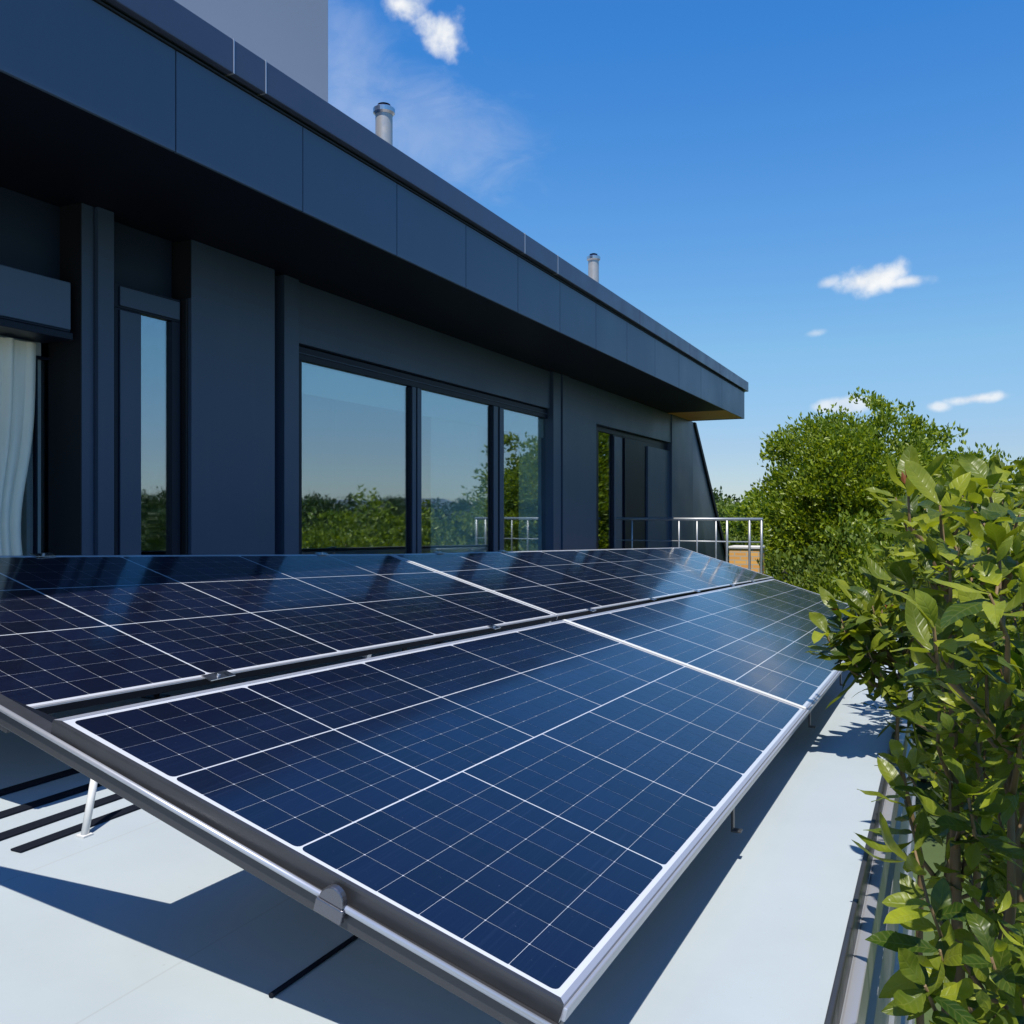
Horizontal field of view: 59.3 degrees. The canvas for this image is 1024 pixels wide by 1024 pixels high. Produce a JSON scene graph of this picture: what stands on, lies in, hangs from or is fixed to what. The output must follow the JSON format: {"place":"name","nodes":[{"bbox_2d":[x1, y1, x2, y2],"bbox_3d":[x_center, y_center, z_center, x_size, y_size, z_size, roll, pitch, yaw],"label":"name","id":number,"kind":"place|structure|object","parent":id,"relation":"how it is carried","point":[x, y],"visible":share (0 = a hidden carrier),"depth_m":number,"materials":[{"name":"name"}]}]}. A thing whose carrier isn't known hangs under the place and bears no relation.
{"place":"outdoors","nodes":[
{"label":"outdoors","id":0,"kind":"place"},
{"bbox_2d":[0,619,898,1023],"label":"terrace floor","id":1,"kind":"structure","parent":0,"point":[140,917],"depth_m":2.39,"materials":[{"name":"white concrete"}]},
{"bbox_2d":[269,935,357,997],"bbox_3d":[-0.147,1.094,2.842,0.019,0.012,1.800,0,0,26],"label":"cable","id":2,"kind":"object","parent":1,"relation":"on","point":[296,977],"visible":0.43,"depth_m":2.16,"materials":[{"name":"black rubber"}]},
{"bbox_2d":[0,604,641,852],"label":"mounting rack","id":3,"kind":"object","parent":1,"relation":"on","point":[87,810],"visible":0.16,"depth_m":3.25,"materials":[{"name":"grey metal"}]},
{"bbox_2d":[0,552,556,713],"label":"solar panel","id":4,"kind":"object","parent":3,"relation":"on","point":[79,631],"visible":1,"depth_m":4.85,"materials":[{"name":"blue glass"}]},
{"bbox_2d":[390,547,773,619],"bbox_3d":[1.384,0.663,10.267,1.599,0.621,7.048,0,0,30],"label":"solar panel","id":5,"kind":"object","parent":3,"relation":"on","point":[562,584],"visible":0.95,"depth_m":8.93,"materials":[{"name":"glass"}]},
{"bbox_2d":[0,671,845,1023],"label":"mounting rack","id":6,"kind":"object","parent":1,"relation":"on","point":[26,723],"visible":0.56,"depth_m":1.88,"materials":[{"name":"grey metal"}]},
{"bbox_2d":[51,620,806,1022],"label":"solar panel","id":7,"kind":"object","parent":6,"relation":"on","point":[529,816],"visible":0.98,"depth_m":2.33,"materials":[{"name":"blue glass"}]},
{"bbox_2d":[563,579,860,708],"bbox_3d":[1.788,0.744,6.295,1.275,0.402,4.502,0,0,26],"label":"solar panel","id":8,"kind":"object","parent":6,"relation":"on","point":[756,636],"visible":0.74,"depth_m":5.13,"materials":[{"name":"glass"}]},
{"bbox_2d":[565,602,651,618],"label":"terrace floor","id":9,"kind":"structure","parent":0,"point":[597,612],"depth_m":9.75,"materials":[{"name":"grey concrete"}]},
{"bbox_2d":[616,517,762,573],"bbox_3d":[2.859,0.596,14.708,2.432,1.009,0.046,0,0,26],"label":"railing","id":10,"kind":"object","parent":9,"relation":"on","point":[749,541],"visible":0.71,"depth_m":14.49,"materials":[{"name":"silver metal"}]},
{"bbox_2d":[328,0,1023,503],"label":"sky","id":11,"kind":"structure","parent":0,"point":[823,200],"materials":[{"name":"blue"}]},
{"bbox_2d":[747,533,997,1023],"bbox_3d":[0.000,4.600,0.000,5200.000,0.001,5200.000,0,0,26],"label":"ground","id":12,"kind":"structure","parent":0,"point":[933,849],"depth_m":11.85,"materials":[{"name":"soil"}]},
{"bbox_2d":[0,0,917,1023],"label":"house","id":13,"kind":"structure","parent":12,"relation":"on","point":[222,222],"depth_m":6.83,"materials":[{"name":"dark grey metal cladding"},{"name":"glass"},{"name":"plaster"}]},
{"bbox_2d":[0,337,35,555],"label":"curtain","id":14,"kind":"object","parent":13,"relation":"hanging from","point":[17,380],"visible":0.59,"depth_m":5.63,"materials":[{"name":"beige fabric"}]},
{"bbox_2d":[30,355,48,552],"bbox_3d":[-3.381,0.040,5.327,0.060,2.120,1.447,0,0,26],"label":"window","id":15,"kind":"structure","parent":13,"relation":"in","point":[34,450],"depth_m":5.86,"materials":[{"name":"black metal"}]},
{"bbox_2d":[114,282,179,554],"bbox_3d":[-2.574,-0.225,6.336,0.073,2.650,0.583,0,0,26],"label":"glazed door","id":16,"kind":"structure","parent":13,"relation":"in","point":[130,303],"depth_m":6.21,"materials":[{"name":"black metal"}]},
{"bbox_2d":[302,364,405,412],"bbox_3d":[-1.466,-1.192,8.885,0.010,0.265,1.989,0,0,26],"label":"roller shade","id":17,"kind":"object","parent":13,"relation":"attached to","point":[324,383],"visible":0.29,"depth_m":8.70,"materials":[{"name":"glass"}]},
{"bbox_2d":[299,346,547,553],"bbox_3d":[-0.707,-0.177,10.361,0.075,2.555,5.688,0,0,26],"label":"sliding window","id":18,"kind":"structure","parent":13,"relation":"in","point":[415,385],"depth_m":9.66,"materials":[{"name":"black metal"}]},
{"bbox_2d":[422,391,487,427],"bbox_3d":[-0.602,-1.192,10.689,0.010,0.265,1.929,0,0,26],"label":"roller shade","id":19,"kind":"object","parent":13,"relation":"attached to","point":[446,408],"visible":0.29,"depth_m":10.51,"materials":[{"name":"glass"}]},
{"bbox_2d":[431,417,487,552],"bbox_3d":[-0.576,-0.115,10.812,0.029,2.370,1.545,0,0,26],"label":"sheer curtain","id":20,"kind":"object","parent":13,"relation":"hanging from","point":[459,487],"visible":0.69,"depth_m":10.70,"materials":[{"name":"glass"}]},
{"bbox_2d":[504,410,543,437],"bbox_3d":[0.246,-1.192,12.461,0.010,0.265,1.782,0,0,26],"label":"roller shade","id":21,"kind":"object","parent":13,"relation":"attached to","point":[522,424],"visible":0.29,"depth_m":12.26,"materials":[{"name":"glass"}]},
{"bbox_2d":[519,434,541,550],"bbox_3d":[0.343,-0.115,12.730,0.029,2.370,1.143,0,0,26],"label":"window","id":22,"kind":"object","parent":13,"relation":"in","point":[530,527],"visible":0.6,"depth_m":12.53,"materials":[{"name":"clear glass"}]},
{"bbox_2d":[596,426,669,548],"bbox_3d":[2.245,-0.155,16.508,0.110,2.510,4.529,0,0,26],"label":"patio door","id":23,"kind":"structure","parent":13,"relation":"in","point":[639,466],"depth_m":16.56,"materials":[{"name":"black metal"}]},
{"bbox_2d":[712,486,741,504],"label":"broadleaf tree","id":24,"kind":"object","parent":12,"relation":"on","point":[717,497],"visible":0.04,"depth_m":89.72,"materials":[{"name":"green plant"}]},
{"bbox_2d":[715,491,769,544],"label":"broadleaf tree","id":25,"kind":"object","parent":12,"relation":"on","point":[720,507],"visible":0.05,"depth_m":77.52,"materials":[{"name":"green plant"}]},
{"bbox_2d":[721,515,768,549],"bbox_3d":[5.891,2.355,26.027,3.229,4.551,3.312,0,0,-32],"label":"shrub","id":26,"kind":"object","parent":12,"relation":"on","point":[755,537],"visible":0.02,"depth_m":25.59,"materials":[{"name":"green plant"}]},
{"bbox_2d":[728,545,764,573],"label":"brick pier","id":27,"kind":"structure","parent":12,"relation":"on","point":[738,555],"depth_m":16.78,"materials":[{"name":"brick"}]},
{"bbox_2d":[723,488,788,580],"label":"broadleaf tree","id":28,"kind":"object","parent":12,"relation":"on","point":[757,501],"visible":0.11,"depth_m":57.32,"materials":[{"name":"green plant"}]},
{"bbox_2d":[724,523,787,580],"bbox_3d":[6.247,2.442,23.559,2.897,4.365,2.661,0,0,26],"label":"shrub","id":29,"kind":"object","parent":12,"relation":"on","point":[731,538],"visible":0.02,"depth_m":23.23,"materials":[{"name":"green plant"}]},
{"bbox_2d":[764,559,866,601],"bbox_3d":[5.499,2.805,18.178,3.624,3.662,3.469,0,0,26],"label":"shrub","id":30,"kind":"object","parent":12,"relation":"on","point":[833,572],"depth_m":17.96,"materials":[{"name":"green plant"}]},
{"bbox_2d":[755,540,893,635],"bbox_3d":[6.052,2.565,16.727,3.787,4.140,4.250,0,0,26],"label":"shrub","id":31,"kind":"object","parent":12,"relation":"on","point":[799,579],"visible":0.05,"depth_m":16.00,"materials":[{"name":"green plant"}]},
{"bbox_2d":[723,387,956,599],"bbox_3d":[8.116,0.879,20.765,5.815,7.470,7.010,0,0,26],"label":"broadleaf tree","id":32,"kind":"object","parent":12,"relation":"on","point":[843,462],"visible":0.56,"depth_m":19.08,"materials":[{"name":"green plant"}]},
{"bbox_2d":[806,523,930,783],"bbox_3d":[7.356,2.268,15.575,5.160,4.746,4.912,0,0,26],"label":"shrub","id":33,"kind":"object","parent":12,"relation":"on","point":[859,538],"visible":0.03,"depth_m":15.41,"materials":[{"name":"green plant"}]},
{"bbox_2d":[800,508,941,745],"bbox_3d":[5.801,2.291,14.737,3.817,4.734,4.362,0,0,26],"label":"shrub","id":34,"kind":"object","parent":12,"relation":"on","point":[849,525],"visible":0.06,"depth_m":15.00,"materials":[{"name":"green plant"}]},
{"bbox_2d":[849,494,1023,775],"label":"shrub","id":35,"kind":"object","parent":12,"relation":"on","point":[880,526],"visible":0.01,"depth_m":13.56,"materials":[{"name":"green plant"}]},
{"bbox_2d":[890,421,1023,492],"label":"broadleaf tree","id":36,"kind":"object","parent":12,"relation":"on","point":[974,453],"visible":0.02,"depth_m":22.27,"materials":[{"name":"green plant"}]},
{"bbox_2d":[805,453,1023,1023],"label":"leaved shrub","id":37,"kind":"object","parent":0,"point":[869,631],"visible":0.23,"depth_m":4.04,"materials":[{"name":"green plant"}]},
{"bbox_2d":[851,445,1023,1023],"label":"leaved shrub","id":38,"kind":"object","parent":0,"point":[987,709],"visible":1,"depth_m":1.95,"materials":[{"name":"green plant"}]}
]}

